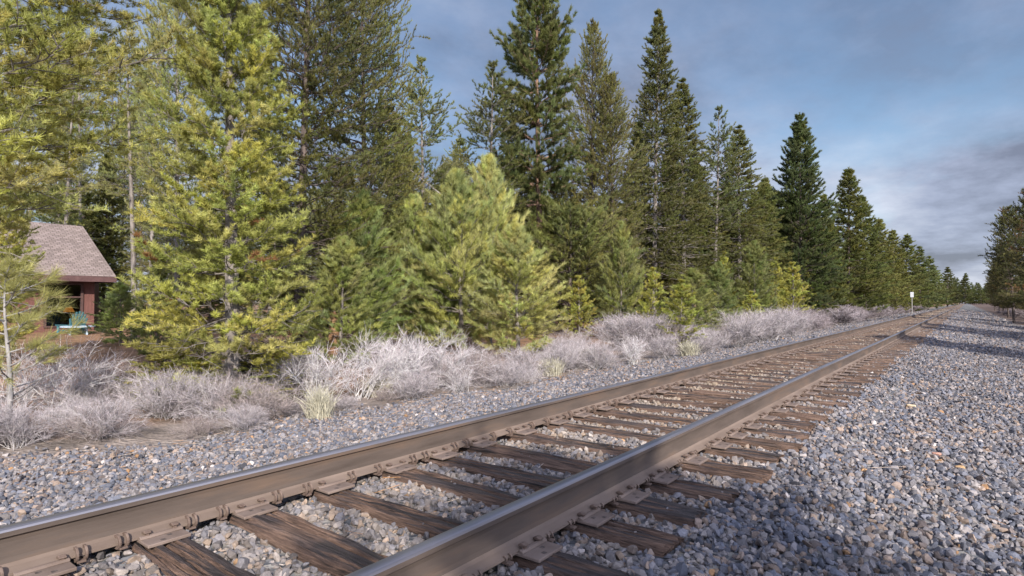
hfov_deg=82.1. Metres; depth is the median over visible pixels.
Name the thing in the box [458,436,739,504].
railway tie
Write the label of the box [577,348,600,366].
dry shrub
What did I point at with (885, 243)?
conifer tree
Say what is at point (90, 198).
conifer tree
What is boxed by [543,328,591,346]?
dry shrub
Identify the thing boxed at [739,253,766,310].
pine sapling
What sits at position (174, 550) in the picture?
railway tie
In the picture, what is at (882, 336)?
railway tie
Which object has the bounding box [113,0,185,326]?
pine tree
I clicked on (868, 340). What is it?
railway tie
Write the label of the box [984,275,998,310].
pine tree
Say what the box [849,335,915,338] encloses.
railway tie
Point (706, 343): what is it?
dry shrub
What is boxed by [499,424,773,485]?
railway tie
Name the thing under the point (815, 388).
railway tie
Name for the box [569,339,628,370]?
dry shrub
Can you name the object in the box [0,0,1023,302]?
sky
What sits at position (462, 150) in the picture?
pine tree
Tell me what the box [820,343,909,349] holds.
railway tie
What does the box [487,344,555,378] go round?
dry shrub
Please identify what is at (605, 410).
railway tie
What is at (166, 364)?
dry shrub
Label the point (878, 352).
railway tie
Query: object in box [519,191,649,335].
pine tree
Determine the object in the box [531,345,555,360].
dry shrub
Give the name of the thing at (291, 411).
dry shrub
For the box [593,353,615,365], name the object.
dry shrub
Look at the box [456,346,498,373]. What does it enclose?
dry shrub
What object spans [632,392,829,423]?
railway tie
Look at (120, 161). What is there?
pine tree
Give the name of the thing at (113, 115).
pine tree
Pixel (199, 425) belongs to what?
dry shrub
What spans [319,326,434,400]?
dry shrub
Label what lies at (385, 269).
young pine tree
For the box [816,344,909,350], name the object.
railway tie
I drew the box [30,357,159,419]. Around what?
dry shrub
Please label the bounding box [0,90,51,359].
pine tree
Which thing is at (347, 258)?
young pine tree
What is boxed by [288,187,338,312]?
pine tree
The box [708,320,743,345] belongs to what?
dry shrub
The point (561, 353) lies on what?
dry shrub
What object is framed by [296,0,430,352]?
pine tree
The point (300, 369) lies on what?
dry shrub
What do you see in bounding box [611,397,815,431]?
railway tie
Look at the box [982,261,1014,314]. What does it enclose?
pine tree
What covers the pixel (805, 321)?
dry shrub
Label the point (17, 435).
dry shrub
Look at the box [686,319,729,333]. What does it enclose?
dry shrub
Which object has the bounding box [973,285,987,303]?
conifer tree
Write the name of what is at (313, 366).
dry shrub
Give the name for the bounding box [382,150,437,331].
pine tree
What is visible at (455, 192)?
young pine tree
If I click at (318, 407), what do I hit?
grass tuft
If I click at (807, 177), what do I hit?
fir tree
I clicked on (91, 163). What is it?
pine tree
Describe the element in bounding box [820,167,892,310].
conifer tree
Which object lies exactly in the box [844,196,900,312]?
conifer tree
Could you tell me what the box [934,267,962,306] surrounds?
conifer tree
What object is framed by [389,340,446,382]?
dry shrub
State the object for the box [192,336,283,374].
dry shrub
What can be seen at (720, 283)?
young pine tree
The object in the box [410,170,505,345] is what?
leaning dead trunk
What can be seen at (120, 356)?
dry shrub
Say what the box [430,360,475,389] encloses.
dry shrub
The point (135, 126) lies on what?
pine tree
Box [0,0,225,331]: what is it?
pine tree
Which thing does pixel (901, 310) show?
dry shrub
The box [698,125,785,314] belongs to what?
fir tree
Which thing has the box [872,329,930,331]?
railway tie
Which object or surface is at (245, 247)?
pine tree
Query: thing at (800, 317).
dry shrub
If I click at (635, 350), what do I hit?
dry shrub
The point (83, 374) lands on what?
dry shrub
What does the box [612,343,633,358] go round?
dry shrub
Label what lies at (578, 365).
dry shrub
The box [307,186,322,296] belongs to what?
pine tree
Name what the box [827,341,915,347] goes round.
railway tie
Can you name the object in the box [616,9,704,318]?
fir tree
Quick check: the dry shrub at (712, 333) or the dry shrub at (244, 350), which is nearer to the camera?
the dry shrub at (244, 350)
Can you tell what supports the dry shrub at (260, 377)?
on the ground
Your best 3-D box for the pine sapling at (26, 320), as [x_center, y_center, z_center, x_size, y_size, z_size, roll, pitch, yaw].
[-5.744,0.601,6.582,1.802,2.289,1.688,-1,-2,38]
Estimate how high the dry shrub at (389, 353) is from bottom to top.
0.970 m
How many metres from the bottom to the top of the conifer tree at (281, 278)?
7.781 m
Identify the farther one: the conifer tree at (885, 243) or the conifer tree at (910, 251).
the conifer tree at (910, 251)
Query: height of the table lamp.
0.520 m
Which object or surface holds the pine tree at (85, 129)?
on the ground
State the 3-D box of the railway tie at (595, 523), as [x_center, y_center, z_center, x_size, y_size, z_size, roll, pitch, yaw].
[-0.264,1.273,3.586,2.659,0.230,0.215,-1,-2,38]
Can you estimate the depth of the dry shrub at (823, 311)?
42.96 m
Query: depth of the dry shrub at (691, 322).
21.32 m
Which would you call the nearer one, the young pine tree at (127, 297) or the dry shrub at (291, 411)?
the dry shrub at (291, 411)
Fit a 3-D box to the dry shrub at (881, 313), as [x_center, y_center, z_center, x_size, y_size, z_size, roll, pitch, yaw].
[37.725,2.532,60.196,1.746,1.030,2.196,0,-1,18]
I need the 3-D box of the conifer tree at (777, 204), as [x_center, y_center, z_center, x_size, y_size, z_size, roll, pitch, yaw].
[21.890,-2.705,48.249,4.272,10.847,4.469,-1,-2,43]
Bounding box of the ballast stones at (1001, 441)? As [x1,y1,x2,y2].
[0,373,1023,575]
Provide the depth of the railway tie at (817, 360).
11.54 m
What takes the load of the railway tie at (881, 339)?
on the ground
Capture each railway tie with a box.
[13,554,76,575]
[129,521,255,575]
[223,497,469,575]
[297,479,628,575]
[370,459,683,556]
[418,446,707,526]
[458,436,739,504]
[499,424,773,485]
[535,415,784,463]
[564,409,802,451]
[586,402,810,441]
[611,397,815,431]
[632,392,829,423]
[650,387,832,413]
[665,383,847,406]
[679,380,849,400]
[697,376,861,396]
[708,373,865,390]
[718,370,861,386]
[728,368,875,383]
[737,365,880,379]
[746,362,878,375]
[755,360,886,373]
[763,358,882,370]
[768,356,889,368]
[773,355,888,365]
[781,353,895,364]
[788,352,893,360]
[792,350,893,357]
[799,348,902,357]
[802,348,908,355]
[808,346,904,353]
[812,345,909,352]
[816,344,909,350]
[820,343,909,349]
[824,343,913,347]
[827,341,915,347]
[831,340,912,345]
[834,339,916,345]
[836,338,917,343]
[839,338,915,342]
[842,337,922,343]
[844,336,922,341]
[847,335,918,339]
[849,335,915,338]
[852,334,923,338]
[854,334,923,337]
[856,333,925,336]
[858,333,915,335]
[862,332,929,335]
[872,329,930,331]
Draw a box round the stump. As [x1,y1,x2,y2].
[327,310,338,369]
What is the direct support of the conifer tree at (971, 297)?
on the ground
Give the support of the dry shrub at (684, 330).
on the ground
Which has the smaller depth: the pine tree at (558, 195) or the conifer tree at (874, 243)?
the pine tree at (558, 195)
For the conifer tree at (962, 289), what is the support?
on the ground
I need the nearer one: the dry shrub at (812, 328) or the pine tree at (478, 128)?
the pine tree at (478, 128)
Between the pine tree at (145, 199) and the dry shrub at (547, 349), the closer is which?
the dry shrub at (547, 349)
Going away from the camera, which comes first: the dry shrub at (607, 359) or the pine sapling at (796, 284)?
the dry shrub at (607, 359)
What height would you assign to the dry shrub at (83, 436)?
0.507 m
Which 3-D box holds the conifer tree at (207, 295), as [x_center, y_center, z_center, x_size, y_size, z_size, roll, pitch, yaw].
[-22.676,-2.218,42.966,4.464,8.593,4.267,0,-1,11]
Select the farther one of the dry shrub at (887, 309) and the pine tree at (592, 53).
the dry shrub at (887, 309)
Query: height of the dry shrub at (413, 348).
1.321 m
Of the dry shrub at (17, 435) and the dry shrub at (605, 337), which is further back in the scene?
the dry shrub at (605, 337)
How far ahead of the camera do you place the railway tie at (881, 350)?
13.89 m
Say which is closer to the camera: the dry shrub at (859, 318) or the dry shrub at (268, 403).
the dry shrub at (268, 403)
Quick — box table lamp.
[63,307,73,318]
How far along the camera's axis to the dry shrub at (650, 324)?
18.23 m
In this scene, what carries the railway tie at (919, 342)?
on the ground
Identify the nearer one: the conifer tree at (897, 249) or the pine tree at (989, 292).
the conifer tree at (897, 249)
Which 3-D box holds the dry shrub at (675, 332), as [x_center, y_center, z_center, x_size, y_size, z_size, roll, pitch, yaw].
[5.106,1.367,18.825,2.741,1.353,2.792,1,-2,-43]
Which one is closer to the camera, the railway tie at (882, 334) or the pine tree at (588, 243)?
the railway tie at (882, 334)
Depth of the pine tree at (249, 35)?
8.23 m
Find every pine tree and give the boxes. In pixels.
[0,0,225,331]
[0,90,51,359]
[1,43,74,223]
[20,184,100,239]
[35,34,100,225]
[40,59,75,223]
[45,86,97,227]
[56,3,114,241]
[82,281,153,345]
[86,10,173,338]
[88,98,156,307]
[90,42,132,314]
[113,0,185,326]
[114,0,323,412]
[114,261,192,362]
[115,65,170,300]
[117,196,210,317]
[123,0,224,342]
[185,0,417,359]
[206,194,258,307]
[239,205,310,310]
[282,235,398,370]
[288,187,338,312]
[295,203,324,311]
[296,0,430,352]
[305,186,433,362]
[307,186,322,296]
[348,103,435,345]
[368,192,466,347]
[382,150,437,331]
[390,54,470,301]
[392,166,520,354]
[392,237,481,351]
[432,139,476,316]
[436,60,544,328]
[453,152,534,344]
[463,222,572,358]
[490,126,547,315]
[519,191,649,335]
[527,170,587,324]
[557,18,630,331]
[572,69,656,319]
[576,214,628,322]
[586,220,653,330]
[656,267,740,333]
[685,105,750,307]
[695,261,747,325]
[728,239,782,317]
[978,205,1023,322]
[982,242,1023,317]
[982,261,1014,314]
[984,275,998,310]
[985,269,1003,310]
[994,188,1023,323]
[1014,280,1023,309]
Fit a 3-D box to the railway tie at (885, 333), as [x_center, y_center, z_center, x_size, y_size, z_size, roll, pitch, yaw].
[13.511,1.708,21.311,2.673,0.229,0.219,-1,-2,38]
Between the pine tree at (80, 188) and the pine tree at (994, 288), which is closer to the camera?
the pine tree at (80, 188)
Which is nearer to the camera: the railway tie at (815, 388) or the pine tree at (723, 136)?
the railway tie at (815, 388)
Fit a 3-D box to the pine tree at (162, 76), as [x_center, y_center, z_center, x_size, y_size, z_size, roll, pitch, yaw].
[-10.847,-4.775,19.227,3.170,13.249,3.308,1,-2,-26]
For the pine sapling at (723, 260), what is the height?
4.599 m
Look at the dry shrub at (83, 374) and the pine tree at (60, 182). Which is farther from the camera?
the pine tree at (60, 182)
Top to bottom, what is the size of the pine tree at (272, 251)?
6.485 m
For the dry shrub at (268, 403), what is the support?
on the ground
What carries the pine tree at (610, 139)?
on the ground
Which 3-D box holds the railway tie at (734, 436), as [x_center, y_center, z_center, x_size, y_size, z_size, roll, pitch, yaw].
[1.235,1.320,5.447,2.653,0.227,0.201,-1,-2,38]
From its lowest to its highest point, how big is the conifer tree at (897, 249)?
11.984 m
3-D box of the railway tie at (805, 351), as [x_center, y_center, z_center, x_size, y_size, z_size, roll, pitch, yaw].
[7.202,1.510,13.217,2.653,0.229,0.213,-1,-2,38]
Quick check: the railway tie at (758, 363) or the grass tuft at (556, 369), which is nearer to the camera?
the railway tie at (758, 363)
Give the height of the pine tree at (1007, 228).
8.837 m
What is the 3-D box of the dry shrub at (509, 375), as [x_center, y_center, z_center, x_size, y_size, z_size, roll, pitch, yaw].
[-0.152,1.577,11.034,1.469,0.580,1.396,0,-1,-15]
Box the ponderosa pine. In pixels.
[485,0,599,332]
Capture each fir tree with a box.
[528,199,535,313]
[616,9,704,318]
[639,77,730,313]
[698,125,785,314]
[764,112,854,311]
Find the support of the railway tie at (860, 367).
on the ground
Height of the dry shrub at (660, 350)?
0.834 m
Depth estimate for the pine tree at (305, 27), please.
13.73 m
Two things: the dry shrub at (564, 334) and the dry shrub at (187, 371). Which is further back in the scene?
the dry shrub at (564, 334)
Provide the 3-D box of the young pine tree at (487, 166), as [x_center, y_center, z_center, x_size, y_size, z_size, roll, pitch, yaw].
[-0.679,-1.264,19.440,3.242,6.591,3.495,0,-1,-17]
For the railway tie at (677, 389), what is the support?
on the ground
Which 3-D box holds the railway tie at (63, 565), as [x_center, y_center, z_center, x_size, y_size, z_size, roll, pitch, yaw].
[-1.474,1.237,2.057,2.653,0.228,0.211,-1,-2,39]
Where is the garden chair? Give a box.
[57,311,87,332]
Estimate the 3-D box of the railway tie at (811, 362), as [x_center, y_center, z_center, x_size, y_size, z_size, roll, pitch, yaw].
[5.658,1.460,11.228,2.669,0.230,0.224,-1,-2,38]
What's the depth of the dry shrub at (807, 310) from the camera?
37.44 m
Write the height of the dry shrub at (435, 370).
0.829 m
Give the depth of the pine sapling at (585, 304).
20.89 m
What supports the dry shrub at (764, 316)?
on the ground
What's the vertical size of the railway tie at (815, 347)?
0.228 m
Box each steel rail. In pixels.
[0,304,958,575]
[345,304,962,575]
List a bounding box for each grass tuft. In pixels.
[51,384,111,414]
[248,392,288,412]
[291,382,341,419]
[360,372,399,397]
[537,357,568,376]
[677,341,703,356]
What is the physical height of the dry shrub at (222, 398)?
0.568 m
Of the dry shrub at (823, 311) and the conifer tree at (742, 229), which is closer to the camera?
the dry shrub at (823, 311)
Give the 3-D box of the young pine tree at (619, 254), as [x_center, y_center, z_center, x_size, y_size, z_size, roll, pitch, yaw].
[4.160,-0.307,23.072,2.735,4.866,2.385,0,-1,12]
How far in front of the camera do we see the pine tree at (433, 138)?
24.05 m
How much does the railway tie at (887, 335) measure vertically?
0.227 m
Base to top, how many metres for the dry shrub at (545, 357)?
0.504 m
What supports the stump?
on the ground
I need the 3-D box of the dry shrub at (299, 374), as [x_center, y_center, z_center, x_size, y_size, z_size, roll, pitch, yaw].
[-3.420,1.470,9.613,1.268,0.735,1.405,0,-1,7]
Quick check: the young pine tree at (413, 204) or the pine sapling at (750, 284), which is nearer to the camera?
the young pine tree at (413, 204)
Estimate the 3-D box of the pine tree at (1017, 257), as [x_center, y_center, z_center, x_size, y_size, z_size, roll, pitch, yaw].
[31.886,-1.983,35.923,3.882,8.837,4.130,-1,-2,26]
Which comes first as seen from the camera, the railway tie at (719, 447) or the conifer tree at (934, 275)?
the railway tie at (719, 447)
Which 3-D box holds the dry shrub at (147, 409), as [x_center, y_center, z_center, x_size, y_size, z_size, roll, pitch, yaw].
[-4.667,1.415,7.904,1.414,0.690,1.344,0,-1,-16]
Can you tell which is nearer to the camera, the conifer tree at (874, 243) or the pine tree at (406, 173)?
the pine tree at (406, 173)
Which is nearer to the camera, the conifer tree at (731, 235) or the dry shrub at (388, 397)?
the dry shrub at (388, 397)
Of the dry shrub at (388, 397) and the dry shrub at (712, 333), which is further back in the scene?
the dry shrub at (712, 333)
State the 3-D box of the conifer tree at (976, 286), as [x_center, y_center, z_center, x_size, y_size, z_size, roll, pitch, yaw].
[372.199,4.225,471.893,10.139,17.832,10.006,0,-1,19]
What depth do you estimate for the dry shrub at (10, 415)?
6.17 m
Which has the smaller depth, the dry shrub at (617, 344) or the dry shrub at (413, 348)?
the dry shrub at (413, 348)
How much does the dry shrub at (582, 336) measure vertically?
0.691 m
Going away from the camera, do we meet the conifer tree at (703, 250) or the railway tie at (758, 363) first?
the railway tie at (758, 363)
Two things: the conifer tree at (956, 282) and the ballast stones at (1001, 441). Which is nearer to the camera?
the ballast stones at (1001, 441)
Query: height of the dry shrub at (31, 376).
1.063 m
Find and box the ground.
[0,303,1023,575]
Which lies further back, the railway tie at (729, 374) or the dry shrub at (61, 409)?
the railway tie at (729, 374)
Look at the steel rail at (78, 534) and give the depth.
3.41 m
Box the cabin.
[0,222,116,331]
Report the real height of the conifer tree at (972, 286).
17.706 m
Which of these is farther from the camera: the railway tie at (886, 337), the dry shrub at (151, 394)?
the railway tie at (886, 337)
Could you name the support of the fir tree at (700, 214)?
on the ground
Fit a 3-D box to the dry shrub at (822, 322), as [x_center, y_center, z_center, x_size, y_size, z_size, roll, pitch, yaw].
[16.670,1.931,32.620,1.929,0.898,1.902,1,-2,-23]
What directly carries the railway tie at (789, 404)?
on the ground
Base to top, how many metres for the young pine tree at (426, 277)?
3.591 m
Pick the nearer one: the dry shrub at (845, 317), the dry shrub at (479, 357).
the dry shrub at (479, 357)
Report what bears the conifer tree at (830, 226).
on the ground
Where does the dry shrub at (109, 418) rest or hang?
on the ground
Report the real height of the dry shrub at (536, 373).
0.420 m
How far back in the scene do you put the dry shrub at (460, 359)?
10.66 m
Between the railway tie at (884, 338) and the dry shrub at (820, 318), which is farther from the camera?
the dry shrub at (820, 318)
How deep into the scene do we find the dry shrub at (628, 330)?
18.29 m
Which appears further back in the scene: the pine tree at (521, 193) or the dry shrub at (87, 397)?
the pine tree at (521, 193)
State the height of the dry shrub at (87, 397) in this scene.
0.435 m
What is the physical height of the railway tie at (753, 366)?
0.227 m
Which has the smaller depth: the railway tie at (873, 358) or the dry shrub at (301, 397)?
the dry shrub at (301, 397)
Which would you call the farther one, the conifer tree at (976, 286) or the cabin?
the conifer tree at (976, 286)
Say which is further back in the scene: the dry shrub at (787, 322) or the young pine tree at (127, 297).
the dry shrub at (787, 322)
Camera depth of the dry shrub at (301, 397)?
8.24 m
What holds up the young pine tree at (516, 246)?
on the ground
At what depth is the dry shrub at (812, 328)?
31.67 m
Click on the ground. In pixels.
(160, 433)
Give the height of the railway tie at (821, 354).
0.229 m
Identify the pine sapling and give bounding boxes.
[0,247,93,412]
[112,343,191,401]
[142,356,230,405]
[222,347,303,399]
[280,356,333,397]
[558,275,601,337]
[634,267,670,326]
[655,279,707,350]
[713,250,740,317]
[735,291,768,319]
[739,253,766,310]
[766,257,794,311]
[769,261,815,313]
[794,264,817,309]
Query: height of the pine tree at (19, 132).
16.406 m
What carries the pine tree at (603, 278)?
on the ground
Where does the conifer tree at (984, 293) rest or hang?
on the ground
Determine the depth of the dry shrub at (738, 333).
19.24 m
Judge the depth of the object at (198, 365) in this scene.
8.33 m
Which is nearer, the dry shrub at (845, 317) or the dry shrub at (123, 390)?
the dry shrub at (123, 390)
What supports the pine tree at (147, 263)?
on the ground
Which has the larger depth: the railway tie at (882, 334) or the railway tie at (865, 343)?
the railway tie at (882, 334)
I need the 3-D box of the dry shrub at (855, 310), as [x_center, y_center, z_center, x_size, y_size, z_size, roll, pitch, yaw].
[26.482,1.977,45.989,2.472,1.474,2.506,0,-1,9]
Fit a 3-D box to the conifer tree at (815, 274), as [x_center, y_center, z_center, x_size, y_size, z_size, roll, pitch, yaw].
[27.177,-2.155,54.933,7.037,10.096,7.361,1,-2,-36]
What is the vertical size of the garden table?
0.540 m
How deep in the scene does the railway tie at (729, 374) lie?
8.80 m
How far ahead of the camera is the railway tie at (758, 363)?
10.37 m
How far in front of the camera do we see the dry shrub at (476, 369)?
11.14 m
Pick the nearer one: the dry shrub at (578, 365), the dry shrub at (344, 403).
the dry shrub at (344, 403)
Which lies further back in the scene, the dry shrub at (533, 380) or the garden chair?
the garden chair
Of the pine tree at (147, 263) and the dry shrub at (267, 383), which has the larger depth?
the pine tree at (147, 263)
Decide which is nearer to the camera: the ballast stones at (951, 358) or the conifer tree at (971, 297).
the ballast stones at (951, 358)
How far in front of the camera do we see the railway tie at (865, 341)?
17.12 m
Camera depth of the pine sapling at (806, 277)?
44.01 m
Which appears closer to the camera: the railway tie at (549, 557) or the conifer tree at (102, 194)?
the railway tie at (549, 557)
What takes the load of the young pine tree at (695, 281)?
on the ground
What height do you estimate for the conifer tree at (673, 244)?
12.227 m
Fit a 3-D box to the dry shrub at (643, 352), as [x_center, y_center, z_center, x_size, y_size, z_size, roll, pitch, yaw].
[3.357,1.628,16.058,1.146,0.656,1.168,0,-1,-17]
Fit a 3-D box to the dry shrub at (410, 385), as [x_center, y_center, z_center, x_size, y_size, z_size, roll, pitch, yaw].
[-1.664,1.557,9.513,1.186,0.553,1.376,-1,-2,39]
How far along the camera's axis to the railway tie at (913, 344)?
16.19 m
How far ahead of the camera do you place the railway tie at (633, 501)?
3.46 m
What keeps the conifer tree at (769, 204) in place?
on the ground
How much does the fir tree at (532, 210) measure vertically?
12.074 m
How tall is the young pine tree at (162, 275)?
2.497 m
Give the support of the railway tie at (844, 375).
on the ground
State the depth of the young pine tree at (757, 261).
31.79 m
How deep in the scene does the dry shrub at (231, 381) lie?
7.95 m
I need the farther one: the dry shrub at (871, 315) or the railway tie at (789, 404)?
the dry shrub at (871, 315)
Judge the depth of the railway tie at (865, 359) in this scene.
11.87 m
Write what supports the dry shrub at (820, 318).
on the ground
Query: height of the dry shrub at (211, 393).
0.753 m
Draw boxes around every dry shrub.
[0,331,161,416]
[0,343,96,412]
[0,392,44,445]
[0,400,68,450]
[21,392,121,439]
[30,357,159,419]
[34,390,152,442]
[45,392,157,442]
[78,349,182,404]
[101,373,169,407]
[103,369,208,420]
[104,365,221,421]
[139,355,243,386]
[165,414,225,438]
[167,366,277,421]
[173,362,262,418]
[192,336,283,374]
[195,376,255,418]
[202,400,281,434]
[203,375,313,420]
[238,372,299,405]
[244,350,341,402]
[267,401,308,415]
[269,335,374,399]
[294,390,338,412]
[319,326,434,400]
[333,394,361,408]
[349,321,444,395]
[361,336,427,378]
[370,384,403,402]
[372,367,446,399]
[388,347,487,390]
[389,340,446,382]
[406,327,506,389]
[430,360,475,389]
[431,359,476,393]
[456,338,509,386]
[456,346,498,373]
[468,358,537,387]
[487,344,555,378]
[501,365,538,382]
[523,364,554,381]
[531,335,578,357]
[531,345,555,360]
[534,339,592,372]
[535,352,558,363]
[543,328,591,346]
[562,336,607,363]
[566,357,591,369]
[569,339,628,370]
[573,332,593,344]
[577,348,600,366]
[579,312,656,350]
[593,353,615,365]
[594,310,674,350]
[607,312,682,350]
[609,340,628,349]
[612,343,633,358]
[614,331,649,364]
[619,340,650,358]
[640,333,682,359]
[645,314,709,349]
[663,308,714,330]
[673,325,717,350]
[681,325,732,352]
[682,325,725,346]
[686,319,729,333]
[695,307,747,330]
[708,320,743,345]
[709,306,770,347]
[730,305,800,341]
[741,310,809,336]
[744,310,791,338]
[765,305,819,337]
[774,307,818,330]
[788,307,817,315]
[789,306,821,330]
[807,316,833,329]
[808,312,830,326]
[809,314,833,328]
[816,309,833,319]
[823,302,867,325]
[836,305,869,316]
[849,308,865,322]
[862,306,879,319]
[872,305,899,315]
[875,308,888,316]
[878,306,898,316]
[896,306,904,313]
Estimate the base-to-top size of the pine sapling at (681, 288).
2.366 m
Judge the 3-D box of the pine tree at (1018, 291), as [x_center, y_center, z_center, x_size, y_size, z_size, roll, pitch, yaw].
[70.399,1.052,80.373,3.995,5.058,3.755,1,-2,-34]
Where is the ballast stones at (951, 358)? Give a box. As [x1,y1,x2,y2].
[532,309,1023,418]
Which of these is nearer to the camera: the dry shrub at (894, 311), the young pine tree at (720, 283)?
the young pine tree at (720, 283)
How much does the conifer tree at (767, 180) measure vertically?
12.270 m
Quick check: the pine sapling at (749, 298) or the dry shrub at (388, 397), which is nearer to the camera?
the dry shrub at (388, 397)
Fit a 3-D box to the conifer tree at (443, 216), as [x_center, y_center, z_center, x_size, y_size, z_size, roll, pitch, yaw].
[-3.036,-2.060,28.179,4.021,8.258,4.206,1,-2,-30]
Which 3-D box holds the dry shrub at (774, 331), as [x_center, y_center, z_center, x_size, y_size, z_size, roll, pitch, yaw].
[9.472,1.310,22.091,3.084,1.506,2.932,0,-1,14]
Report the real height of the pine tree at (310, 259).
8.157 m
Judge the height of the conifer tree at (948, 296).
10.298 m
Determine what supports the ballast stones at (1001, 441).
on the ground
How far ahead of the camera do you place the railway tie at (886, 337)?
18.84 m
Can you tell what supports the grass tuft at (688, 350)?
on the ground
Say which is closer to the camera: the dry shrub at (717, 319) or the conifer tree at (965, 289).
the dry shrub at (717, 319)
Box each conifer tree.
[60,176,130,315]
[85,153,138,320]
[163,196,251,325]
[166,207,217,314]
[254,212,311,314]
[412,162,472,319]
[616,119,667,317]
[648,150,694,315]
[671,156,734,320]
[708,182,749,312]
[729,207,750,251]
[732,179,804,314]
[750,175,772,281]
[767,190,798,313]
[792,205,823,295]
[794,225,847,314]
[807,193,856,313]
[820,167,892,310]
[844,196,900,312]
[867,217,916,309]
[882,228,924,309]
[894,233,935,311]
[903,246,943,308]
[915,256,945,309]
[921,266,952,308]
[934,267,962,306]
[952,277,962,302]
[958,273,972,303]
[959,274,971,303]
[966,282,978,303]
[966,286,975,303]
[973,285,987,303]
[974,282,983,303]
[982,283,990,303]
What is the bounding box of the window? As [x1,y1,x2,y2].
[43,283,83,327]
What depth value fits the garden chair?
22.66 m
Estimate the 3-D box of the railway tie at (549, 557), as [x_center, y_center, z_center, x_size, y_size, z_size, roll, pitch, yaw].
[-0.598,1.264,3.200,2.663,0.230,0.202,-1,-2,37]
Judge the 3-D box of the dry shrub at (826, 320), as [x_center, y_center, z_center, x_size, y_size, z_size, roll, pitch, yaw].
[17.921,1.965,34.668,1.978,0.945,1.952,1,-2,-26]
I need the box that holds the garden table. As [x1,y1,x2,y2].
[60,325,95,334]
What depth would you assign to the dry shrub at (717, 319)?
23.66 m
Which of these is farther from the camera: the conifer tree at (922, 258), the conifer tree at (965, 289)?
the conifer tree at (965, 289)
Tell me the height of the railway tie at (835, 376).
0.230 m
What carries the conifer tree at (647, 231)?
on the ground
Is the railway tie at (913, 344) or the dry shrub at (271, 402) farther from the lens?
the railway tie at (913, 344)
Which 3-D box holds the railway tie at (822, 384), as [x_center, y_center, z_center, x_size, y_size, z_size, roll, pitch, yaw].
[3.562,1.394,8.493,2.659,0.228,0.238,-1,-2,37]
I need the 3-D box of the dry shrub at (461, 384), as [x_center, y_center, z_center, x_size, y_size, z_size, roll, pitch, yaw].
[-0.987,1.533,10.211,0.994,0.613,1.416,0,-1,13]
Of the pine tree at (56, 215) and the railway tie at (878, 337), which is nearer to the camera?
the railway tie at (878, 337)
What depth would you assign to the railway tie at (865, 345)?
15.39 m
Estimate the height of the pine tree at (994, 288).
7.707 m
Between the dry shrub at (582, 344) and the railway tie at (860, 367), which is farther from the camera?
the dry shrub at (582, 344)
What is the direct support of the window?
in the cabin
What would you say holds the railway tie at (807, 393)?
on the ground
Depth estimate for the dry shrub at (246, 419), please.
7.03 m
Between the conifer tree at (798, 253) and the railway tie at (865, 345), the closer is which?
the railway tie at (865, 345)
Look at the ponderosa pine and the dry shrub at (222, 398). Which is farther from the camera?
the ponderosa pine
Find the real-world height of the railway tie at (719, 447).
0.229 m
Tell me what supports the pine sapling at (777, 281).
on the ground
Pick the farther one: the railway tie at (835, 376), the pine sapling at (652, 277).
the pine sapling at (652, 277)
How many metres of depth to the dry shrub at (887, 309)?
62.43 m
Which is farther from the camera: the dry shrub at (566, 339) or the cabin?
the cabin
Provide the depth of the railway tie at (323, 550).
2.81 m
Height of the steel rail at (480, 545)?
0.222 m

